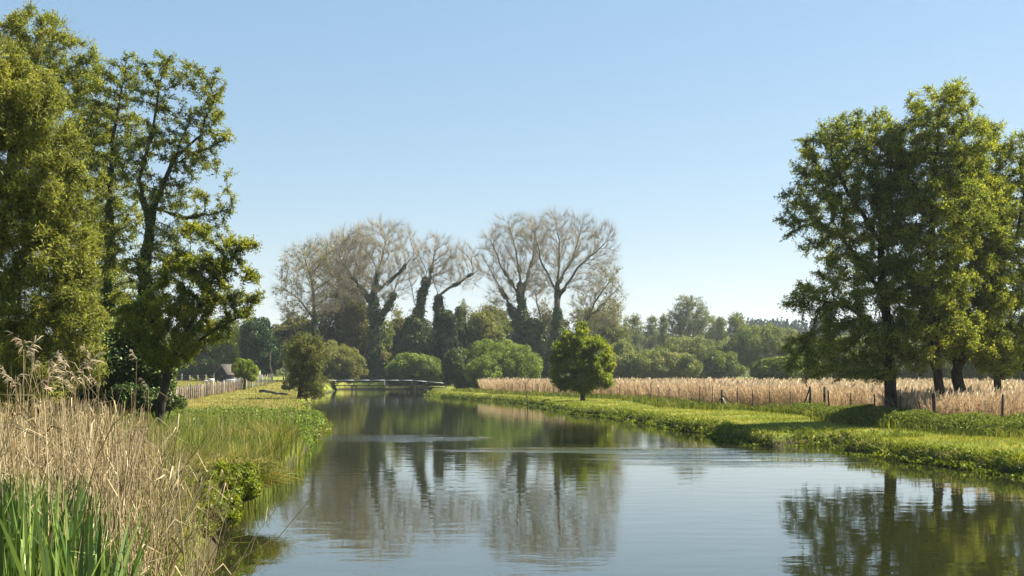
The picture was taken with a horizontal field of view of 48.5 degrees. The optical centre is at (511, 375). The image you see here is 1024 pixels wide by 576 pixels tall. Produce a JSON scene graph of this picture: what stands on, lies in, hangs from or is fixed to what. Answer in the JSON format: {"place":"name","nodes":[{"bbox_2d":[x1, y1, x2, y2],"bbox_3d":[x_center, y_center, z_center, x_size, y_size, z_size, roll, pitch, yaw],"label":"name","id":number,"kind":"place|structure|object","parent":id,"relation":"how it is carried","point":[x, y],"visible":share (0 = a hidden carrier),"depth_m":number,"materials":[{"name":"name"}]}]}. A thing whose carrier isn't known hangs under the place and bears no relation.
{"place":"outdoors","nodes":[
{"label":"outdoors","id":0,"kind":"place"},
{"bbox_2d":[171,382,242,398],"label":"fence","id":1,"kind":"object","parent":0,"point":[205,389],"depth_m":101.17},
{"bbox_2d":[386,317,404,355],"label":"tree","id":2,"kind":"object","parent":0,"point":[398,322],"visible":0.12,"depth_m":228.23,"materials":[{"name":"green plant"}]},
{"bbox_2d":[387,304,405,323],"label":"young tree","id":3,"kind":"object","parent":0,"point":[397,314],"visible":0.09,"depth_m":235.83,"materials":[{"name":"green plant"}]},
{"bbox_2d":[0,0,1023,342],"label":"sky","id":4,"kind":"structure","parent":0,"point":[675,122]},
{"bbox_2d":[5,372,1023,575],"bbox_3d":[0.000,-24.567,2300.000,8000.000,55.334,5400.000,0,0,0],"label":"ground","id":5,"kind":"structure","parent":0,"point":[214,539],"depth_m":41.21,"materials":[{"name":"plant"}]},
{"bbox_2d":[0,342,87,420],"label":"bush","id":6,"kind":"object","parent":5,"relation":"on","point":[2,400],"visible":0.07,"depth_m":33.62,"materials":[{"name":"green plant"}]},
{"bbox_2d":[0,33,118,401],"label":"willow tree","id":7,"kind":"object","parent":5,"relation":"on","point":[59,304],"visible":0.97,"depth_m":26.70,"materials":[{"name":"green plant"}]},
{"bbox_2d":[0,0,132,350],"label":"poplar tree","id":8,"kind":"object","parent":5,"relation":"on","point":[16,25],"visible":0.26,"depth_m":49.43,"materials":[{"name":"green plant"}]},
{"bbox_2d":[0,460,169,575],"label":"iris leaves","id":9,"kind":"object","parent":5,"relation":"on","point":[19,544],"visible":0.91,"depth_m":4.87,"materials":[{"name":"green plant"}]},
{"bbox_2d":[34,316,183,414],"bbox_3d":[-14.341,-0.038,40.017,5.416,4.365,3.947,0,0,0],"label":"bush","id":10,"kind":"object","parent":5,"relation":"on","point":[123,365],"visible":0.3,"depth_m":39.02,"materials":[{"name":"green plant"}]},
{"bbox_2d":[67,48,156,406],"bbox_3d":[-16.169,-5.431,46.021,3.515,15.589,2.916,0,0,-23],"label":"alder tree","id":11,"kind":"object","parent":5,"relation":"on","point":[109,290],"visible":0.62,"depth_m":45.82,"materials":[{"name":"green plant"}]},
{"bbox_2d":[1,446,244,575],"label":"green reeds","id":12,"kind":"object","parent":5,"relation":"on","point":[195,554],"visible":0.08,"depth_m":12.43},
{"bbox_2d":[103,382,187,418],"bbox_3d":[-12.205,1.190,38.001,2.705,2.000,1.468,0,0,0],"label":"bush","id":13,"kind":"object","parent":5,"relation":"on","point":[123,389],"visible":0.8,"depth_m":37.60,"materials":[{"name":"green plant"}]},
{"bbox_2d":[0,402,314,508],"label":"green reeds","id":14,"kind":"object","parent":5,"relation":"on","point":[298,450],"visible":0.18,"depth_m":29.73,"materials":[{"name":"plant"}]},
{"bbox_2d":[0,349,315,575],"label":"dry reeds","id":15,"kind":"object","parent":5,"relation":"on","point":[44,460],"visible":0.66,"depth_m":7.48,"materials":[{"name":"plant"}]},
{"bbox_2d":[0,331,146,394],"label":"reed plumes","id":16,"kind":"object","parent":15,"relation":"on","point":[54,366],"visible":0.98,"depth_m":9.20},
{"bbox_2d":[4,415,317,575],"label":"tall grass","id":17,"kind":"structure","parent":5,"relation":"on","point":[271,449],"depth_m":23.20,"materials":[{"name":"plant"}]},
{"bbox_2d":[4,403,325,447],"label":"nettles","id":18,"kind":"object","parent":5,"relation":"on","point":[317,417],"visible":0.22,"depth_m":41.55,"materials":[{"name":"green plant"}]},
{"bbox_2d":[1,379,342,430],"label":"meadow grass","id":19,"kind":"structure","parent":5,"relation":"on","point":[202,403],"depth_m":91.46,"materials":[{"name":"plant"}]},
{"bbox_2d":[108,49,240,414],"bbox_3d":[-13.013,-5.132,44.011,5.013,15.022,2.916,0,0,0],"label":"alder tree","id":20,"kind":"object","parent":5,"relation":"on","point":[144,272],"visible":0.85,"depth_m":43.87,"materials":[{"name":"green plant"}]},
{"bbox_2d":[110,219,267,423],"bbox_3d":[-10.165,-1.429,36.049,4.906,7.150,2.108,0,0,0],"label":"hawthorn tree","id":21,"kind":"object","parent":5,"relation":"on","point":[152,308],"visible":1,"depth_m":35.80,"materials":[{"name":"green plant"}]},
{"bbox_2d":[176,355,219,380],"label":"bush","id":22,"kind":"object","parent":5,"relation":"on","point":[203,369],"visible":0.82,"depth_m":203.38,"materials":[{"name":"green plant"}]},
{"bbox_2d":[176,316,240,379],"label":"tree","id":23,"kind":"object","parent":5,"relation":"on","point":[215,353],"visible":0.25,"depth_m":213.44,"materials":[{"name":"green plant"}]},
{"bbox_2d":[177,458,263,537],"bbox_3d":[-4.584,1.831,17.430,1.201,1.002,4.501,0,0,-6],"label":"bramble bush","id":24,"kind":"object","parent":5,"relation":"on","point":[254,491],"visible":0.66,"depth_m":17.97,"materials":[{"name":"green plant"}]},
{"bbox_2d":[172,374,272,398],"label":"paling fence","id":25,"kind":"object","parent":5,"relation":"on","point":[215,390],"visible":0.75,"depth_m":106.46,"materials":[{"name":"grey wood"}]},
{"bbox_2d":[214,364,237,381],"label":"shed","id":26,"kind":"structure","parent":5,"relation":"on","point":[222,372],"depth_m":185.61,"materials":[{"name":"grey wood"}]},
{"bbox_2d":[220,320,242,363],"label":"bush","id":27,"kind":"object","parent":5,"relation":"on","point":[237,344],"visible":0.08,"depth_m":224.15,"materials":[{"name":"green plant"}]},
{"bbox_2d":[165,449,305,490],"bbox_3d":[-4.931,1.680,20.063,2.791,0.760,2.589,0,0,0],"label":"sedge tussock","id":28,"kind":"object","parent":5,"relation":"on","point":[268,472],"visible":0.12,"depth_m":19.86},
{"bbox_2d":[231,358,259,389],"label":"tree","id":29,"kind":"object","parent":5,"relation":"on","point":[244,369],"visible":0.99,"depth_m":127.33,"materials":[{"name":"green plant"}]},
{"bbox_2d":[238,317,283,380],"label":"holly tree","id":30,"kind":"object","parent":5,"relation":"on","point":[256,340],"visible":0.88,"depth_m":195.96,"materials":[{"name":"green plant"}]},
{"bbox_2d":[259,389,287,394],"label":"fallen log","id":31,"kind":"object","parent":5,"relation":"on","point":[273,392],"visible":0.85,"depth_m":110.25,"materials":[{"name":"brown wood"}]},
{"bbox_2d":[277,305,297,368],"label":"young tree","id":32,"kind":"object","parent":5,"relation":"on","point":[283,317],"visible":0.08,"depth_m":235.64,"materials":[{"name":"green plant"}]},
{"bbox_2d":[281,379,294,389],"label":"bush","id":33,"kind":"object","parent":5,"relation":"on","point":[284,386],"visible":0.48,"depth_m":121.71,"materials":[{"name":"green plant"}]},
{"bbox_2d":[271,316,309,379],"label":"tree","id":34,"kind":"object","parent":5,"relation":"on","point":[287,328],"visible":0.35,"depth_m":229.71,"materials":[{"name":"green plant"}]},
{"bbox_2d":[279,330,330,403],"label":"willow tree","id":35,"kind":"object","parent":5,"relation":"on","point":[296,364],"visible":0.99,"depth_m":93.57,"materials":[{"name":"green plant"}]},
{"bbox_2d":[267,232,350,378],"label":"poplar tree","id":36,"kind":"object","parent":5,"relation":"on","point":[307,310],"visible":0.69,"depth_m":211.42,"materials":[{"name":"brown plant"}]},
{"bbox_2d":[292,382,348,440],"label":"bank vegetation","id":37,"kind":"object","parent":5,"relation":"on","point":[327,428],"visible":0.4,"depth_m":54.79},
{"bbox_2d":[285,339,368,383],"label":"bush","id":38,"kind":"object","parent":5,"relation":"on","point":[345,363],"visible":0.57,"depth_m":189.73,"materials":[{"name":"green plant"}]},
{"bbox_2d":[296,285,364,346],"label":"tree","id":39,"kind":"object","parent":5,"relation":"on","point":[326,328],"visible":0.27,"depth_m":223.18,"materials":[{"name":"green plant"}]},
{"bbox_2d":[296,224,378,346],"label":"poplar tree","id":40,"kind":"object","parent":5,"relation":"on","point":[342,334],"visible":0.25,"depth_m":220.84,"materials":[{"name":"brown plant"}]},
{"bbox_2d":[339,300,377,363],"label":"shrub","id":41,"kind":"object","parent":5,"relation":"on","point":[353,324],"visible":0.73,"depth_m":212.01,"materials":[{"name":"green plant"}]},
{"bbox_2d":[346,313,395,364],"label":"shrub","id":42,"kind":"object","parent":5,"relation":"on","point":[388,342],"visible":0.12,"depth_m":223.11,"materials":[{"name":"green plant"}]},
{"bbox_2d":[325,214,423,381],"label":"poplar tree","id":43,"kind":"object","parent":5,"relation":"on","point":[374,316],"visible":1,"depth_m":207.23,"materials":[{"name":"brown plant"}]},
{"bbox_2d":[365,351,393,366],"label":"shrub","id":44,"kind":"object","parent":5,"relation":"on","point":[385,358],"visible":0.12,"depth_m":219.28,"materials":[{"name":"green plant"}]},
{"bbox_2d":[322,380,445,390],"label":"footbridge","id":45,"kind":"object","parent":5,"relation":"on","point":[356,386],"visible":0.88,"depth_m":182.48,"materials":[{"name":"paint"}]},
{"bbox_2d":[353,358,453,385],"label":"shrub","id":46,"kind":"object","parent":5,"relation":"on","point":[408,383],"visible":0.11,"depth_m":211.47,"materials":[{"name":"green plant"}]},
{"bbox_2d":[392,314,424,384],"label":"shrub","id":47,"kind":"object","parent":5,"relation":"on","point":[407,340],"visible":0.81,"depth_m":208.31,"materials":[{"name":"green plant"}]},
{"bbox_2d":[384,352,443,389],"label":"bush","id":48,"kind":"object","parent":5,"relation":"on","point":[421,369],"visible":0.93,"depth_m":191.17,"materials":[{"name":"green plant"}]},
{"bbox_2d":[423,320,433,355],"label":"shrub","id":49,"kind":"object","parent":5,"relation":"on","point":[429,335],"visible":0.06,"depth_m":223.78,"materials":[{"name":"green plant"}]},
{"bbox_2d":[406,227,461,385],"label":"poplar tree","id":50,"kind":"object","parent":5,"relation":"on","point":[419,310],"visible":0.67,"depth_m":213.55,"materials":[{"name":"brown plant"}]},
{"bbox_2d":[435,309,463,359],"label":"shrub","id":51,"kind":"object","parent":5,"relation":"on","point":[447,323],"visible":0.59,"depth_m":210.55,"materials":[{"name":"green plant"}]},
{"bbox_2d":[427,235,486,385],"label":"poplar tree","id":52,"kind":"object","parent":5,"relation":"on","point":[438,306],"visible":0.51,"depth_m":217.54,"materials":[{"name":"brown plant"}]},
{"bbox_2d":[439,347,476,388],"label":"bush","id":53,"kind":"object","parent":5,"relation":"on","point":[453,360],"visible":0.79,"depth_m":166.91,"materials":[{"name":"green plant"}]},
{"bbox_2d":[454,306,467,354],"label":"ivy stump","id":54,"kind":"object","parent":5,"relation":"on","point":[460,313],"visible":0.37,"depth_m":215.07,"materials":[{"name":"green plant"}]},
{"bbox_2d":[458,299,475,323],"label":"young tree","id":55,"kind":"object","parent":5,"relation":"on","point":[464,306],"visible":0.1,"depth_m":237.95,"materials":[{"name":"green plant"}]},
{"bbox_2d":[465,321,473,349],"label":"shrub","id":56,"kind":"object","parent":5,"relation":"on","point":[466,342],"visible":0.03,"depth_m":231.40,"materials":[{"name":"green plant"}]},
{"bbox_2d":[27,330,925,377],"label":"woodland","id":57,"kind":"object","parent":5,"relation":"on","point":[279,372],"visible":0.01,"depth_m":351.90,"materials":[{"name":"green plant"}]},
{"bbox_2d":[468,302,488,347],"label":"young tree","id":58,"kind":"object","parent":5,"relation":"on","point":[483,308],"visible":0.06,"depth_m":227.92,"materials":[{"name":"green plant"}]},
{"bbox_2d":[463,354,502,388],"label":"bush","id":59,"kind":"object","parent":5,"relation":"on","point":[475,370],"visible":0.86,"depth_m":158.71,"materials":[{"name":"green plant"}]},
{"bbox_2d":[466,311,506,353],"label":"shrub","id":60,"kind":"object","parent":5,"relation":"on","point":[483,326],"visible":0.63,"depth_m":216.18,"materials":[{"name":"green plant"}]},
{"bbox_2d":[484,305,509,324],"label":"shrub","id":61,"kind":"object","parent":5,"relation":"on","point":[503,318],"visible":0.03,"depth_m":235.32,"materials":[{"name":"green plant"}]},
{"bbox_2d":[488,297,506,332],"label":"young tree","id":62,"kind":"object","parent":5,"relation":"on","point":[498,313],"visible":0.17,"depth_m":223.25,"materials":[{"name":"green plant"}]},
{"bbox_2d":[463,338,543,388],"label":"bush","id":63,"kind":"object","parent":5,"relation":"on","point":[515,360],"visible":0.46,"depth_m":169.76,"materials":[{"name":"green plant"}]},
{"bbox_2d":[500,319,513,334],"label":"shrub","id":64,"kind":"object","parent":5,"relation":"on","point":[508,330],"visible":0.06,"depth_m":224.65,"materials":[{"name":"green plant"}]},
{"bbox_2d":[471,208,554,332],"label":"poplar tree","id":65,"kind":"object","parent":5,"relation":"on","point":[519,316],"visible":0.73,"depth_m":209.45,"materials":[{"name":"brown plant"}]},
{"bbox_2d":[505,317,550,359],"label":"shrub","id":66,"kind":"object","parent":5,"relation":"on","point":[533,335],"visible":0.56,"depth_m":205.19,"materials":[{"name":"green plant"}]},
{"bbox_2d":[528,297,552,378],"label":"young tree","id":67,"kind":"object","parent":5,"relation":"on","point":[535,312],"visible":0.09,"depth_m":235.68,"materials":[{"name":"green plant"}]},
{"bbox_2d":[522,269,569,344],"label":"poplar tree","id":68,"kind":"object","parent":5,"relation":"on","point":[538,305],"visible":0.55,"depth_m":211.93,"materials":[{"name":"green plant"}]},
{"bbox_2d":[535,327,573,378],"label":"shrub","id":69,"kind":"object","parent":5,"relation":"on","point":[545,366],"visible":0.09,"depth_m":220.28,"materials":[{"name":"green plant"}]},
{"bbox_2d":[541,310,570,376],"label":"shrub","id":70,"kind":"object","parent":5,"relation":"on","point":[550,319],"visible":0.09,"depth_m":230.25,"materials":[{"name":"green plant"}]},
{"bbox_2d":[513,203,622,378],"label":"poplar tree","id":71,"kind":"object","parent":5,"relation":"on","point":[557,321],"visible":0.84,"depth_m":204.42,"materials":[{"name":"brown plant"}]},
{"bbox_2d":[569,306,589,366],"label":"young tree","id":72,"kind":"object","parent":5,"relation":"on","point":[574,311],"visible":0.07,"depth_m":233.91,"materials":[{"name":"green plant"}]},
{"bbox_2d":[547,320,617,400],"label":"hawthorn tree","id":73,"kind":"object","parent":5,"relation":"on","point":[590,377],"visible":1,"depth_m":88.52,"materials":[{"name":"green plant"}]},
{"bbox_2d":[561,255,632,346],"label":"poplar tree","id":74,"kind":"object","parent":5,"relation":"on","point":[588,315],"visible":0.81,"depth_m":215.66,"materials":[{"name":"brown plant"}]},
{"bbox_2d":[578,309,625,354],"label":"shrub","id":75,"kind":"object","parent":5,"relation":"on","point":[609,331],"visible":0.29,"depth_m":227.95,"materials":[{"name":"green plant"}]},
{"bbox_2d":[596,296,612,324],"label":"young tree","id":76,"kind":"object","parent":5,"relation":"on","point":[605,314],"visible":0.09,"depth_m":235.11,"materials":[{"name":"green plant"}]},
{"bbox_2d":[600,298,625,342],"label":"young tree","id":77,"kind":"object","parent":5,"relation":"on","point":[618,323],"visible":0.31,"depth_m":229.34,"materials":[{"name":"green plant"}]},
{"bbox_2d":[592,339,638,377],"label":"bush","id":78,"kind":"object","parent":5,"relation":"on","point":[620,347],"visible":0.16,"depth_m":219.99,"materials":[{"name":"green plant"}]},
{"bbox_2d":[619,313,639,353],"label":"young tree","id":79,"kind":"object","parent":5,"relation":"on","point":[628,326],"visible":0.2,"depth_m":231.12,"materials":[{"name":"green plant"}]},
{"bbox_2d":[628,314,646,352],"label":"skyline tree","id":80,"kind":"object","parent":5,"relation":"on","point":[637,332],"visible":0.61,"depth_m":318.98,"materials":[{"name":"green plant"}]},
{"bbox_2d":[638,315,659,350],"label":"skyline tree","id":81,"kind":"object","parent":5,"relation":"on","point":[651,331],"visible":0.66,"depth_m":328.78,"materials":[{"name":"green plant"}]},
{"bbox_2d":[607,347,703,380],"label":"bush","id":82,"kind":"object","parent":5,"relation":"on","point":[657,363],"visible":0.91,"depth_m":202.44,"materials":[{"name":"green plant"}]},
{"bbox_2d":[654,313,671,348],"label":"skyline tree","id":83,"kind":"object","parent":5,"relation":"on","point":[661,337],"visible":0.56,"depth_m":309.31,"materials":[{"name":"green plant"}]},
{"bbox_2d":[645,335,724,378],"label":"bush","id":84,"kind":"object","parent":5,"relation":"on","point":[698,347],"visible":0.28,"depth_m":237.20,"materials":[{"name":"green plant"}]},
{"bbox_2d":[663,293,715,338],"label":"alder tree","id":85,"kind":"object","parent":5,"relation":"on","point":[680,326],"visible":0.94,"depth_m":299.00,"materials":[{"name":"green plant"}]},
{"bbox_2d":[703,315,717,342],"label":"skyline tree","id":86,"kind":"object","parent":5,"relation":"on","point":[709,336],"visible":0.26,"depth_m":324.43,"materials":[{"name":"green plant"}]},
{"bbox_2d":[692,350,745,379],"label":"bush","id":87,"kind":"object","parent":5,"relation":"on","point":[719,364],"visible":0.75,"depth_m":225.35,"materials":[{"name":"green plant"}]},
{"bbox_2d":[711,316,729,342],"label":"skyline tree","id":88,"kind":"object","parent":5,"relation":"on","point":[719,329],"visible":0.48,"depth_m":317.00,"materials":[{"name":"green plant"}]},
{"bbox_2d":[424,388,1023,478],"bbox_3d":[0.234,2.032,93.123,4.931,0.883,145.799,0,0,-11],"label":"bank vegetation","id":89,"kind":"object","parent":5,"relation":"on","point":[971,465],"visible":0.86,"depth_m":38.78,"materials":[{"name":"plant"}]},
{"bbox_2d":[426,390,1023,473],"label":"bank grass","id":90,"kind":"structure","parent":5,"relation":"on","point":[728,425],"depth_m":39.15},
{"bbox_2d":[433,389,1023,466],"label":"mown grass","id":91,"kind":"structure","parent":5,"relation":"on","point":[977,439],"depth_m":44.34,"materials":[{"name":"plant"}]},
{"bbox_2d":[723,310,744,342],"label":"skyline tree","id":92,"kind":"object","parent":5,"relation":"on","point":[734,323],"visible":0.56,"depth_m":289.57,"materials":[{"name":"green plant"}]},
{"bbox_2d":[451,387,1023,438],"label":"rough grass","id":93,"kind":"structure","parent":5,"relation":"on","point":[658,402],"depth_m":59.63,"materials":[{"name":"plant"}]},
{"bbox_2d":[736,318,752,378],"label":"skyline tree","id":94,"kind":"object","parent":5,"relation":"on","point":[742,323],"visible":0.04,"depth_m":279.87,"materials":[{"name":"green plant"}]},
{"bbox_2d":[477,378,1023,416],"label":"reed bed","id":95,"kind":"object","parent":5,"relation":"on","point":[760,396],"visible":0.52,"depth_m":62.86,"materials":[{"name":"plant"}]},
{"bbox_2d":[478,377,1023,406],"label":"reed plumes","id":96,"kind":"object","parent":95,"relation":"on","point":[969,387],"visible":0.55,"depth_m":62.47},
{"bbox_2d":[512,382,1003,416],"bbox_3d":[10.376,1.364,80.099,4.946,1.712,84.134,0,0,-11],"label":"wire fence","id":97,"kind":"object","parent":5,"relation":"on","point":[934,408],"visible":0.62,"depth_m":57.45,"materials":[{"name":"brown wood"}]},
{"bbox_2d":[718,322,809,370],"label":"bush","id":98,"kind":"object","parent":5,"relation":"on","point":[748,346],"visible":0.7,"depth_m":232.25,"materials":[{"name":"green plant"}]},
{"bbox_2d":[750,353,833,380],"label":"bush","id":99,"kind":"object","parent":5,"relation":"on","point":[765,368],"visible":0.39,"depth_m":162.58,"materials":[{"name":"green plant"}]},
{"bbox_2d":[803,342,883,380],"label":"bush","id":100,"kind":"object","parent":5,"relation":"on","point":[846,354],"visible":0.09,"depth_m":177.21,"materials":[{"name":"green plant"}]},
{"bbox_2d":[772,105,929,407],"bbox_3d":[13.690,-4.490,45.492,6.422,12.803,5.020,0,0,0],"label":"alder tree","id":101,"kind":"object","parent":5,"relation":"on","point":[846,229],"visible":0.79,"depth_m":45.03,"materials":[{"name":"green plant"}]},
{"bbox_2d":[743,316,1020,343],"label":"woodland","id":102,"kind":"object","parent":5,"relation":"on","point":[797,326],"visible":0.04,"depth_m":602.01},
{"bbox_2d":[767,400,1023,436],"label":"nettles","id":103,"kind":"object","parent":5,"relation":"on","point":[970,420],"visible":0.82,"depth_m":40.63,"materials":[{"name":"green plant"}]},
{"bbox_2d":[875,349,952,380],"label":"bush","id":104,"kind":"object","parent":5,"relation":"on","point":[905,373],"visible":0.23,"depth_m":173.02,"materials":[{"name":"green plant"}]},
{"bbox_2d":[861,73,1000,408],"bbox_3d":[16.448,-4.878,44.606,5.091,13.550,5.229,0,0,-41],"label":"alder tree","id":105,"kind":"object","parent":5,"relation":"on","point":[935,348],"visible":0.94,"depth_m":43.79,"materials":[{"name":"green plant"}]},
{"bbox_2d":[908,152,1023,395],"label":"alder tree","id":106,"kind":"object","parent":5,"relation":"on","point":[993,300],"visible":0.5,"depth_m":45.69,"materials":[{"name":"green plant"}]},
{"bbox_2d":[947,350,1023,380],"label":"bush","id":107,"kind":"object","parent":5,"relation":"on","point":[969,372],"visible":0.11,"depth_m":148.23,"materials":[{"name":"green plant"}]},
{"bbox_2d":[962,119,1023,391],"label":"alder tree","id":108,"kind":"object","parent":5,"relation":"on","point":[1016,329],"visible":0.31,"depth_m":47.38,"materials":[{"name":"green plant"}]},
{"bbox_2d":[205,389,1023,575],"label":"river water","id":109,"kind":"structure","parent":0,"point":[403,482],"depth_m":21.08,"materials":[{"name":"blue liquid"}]}
]}

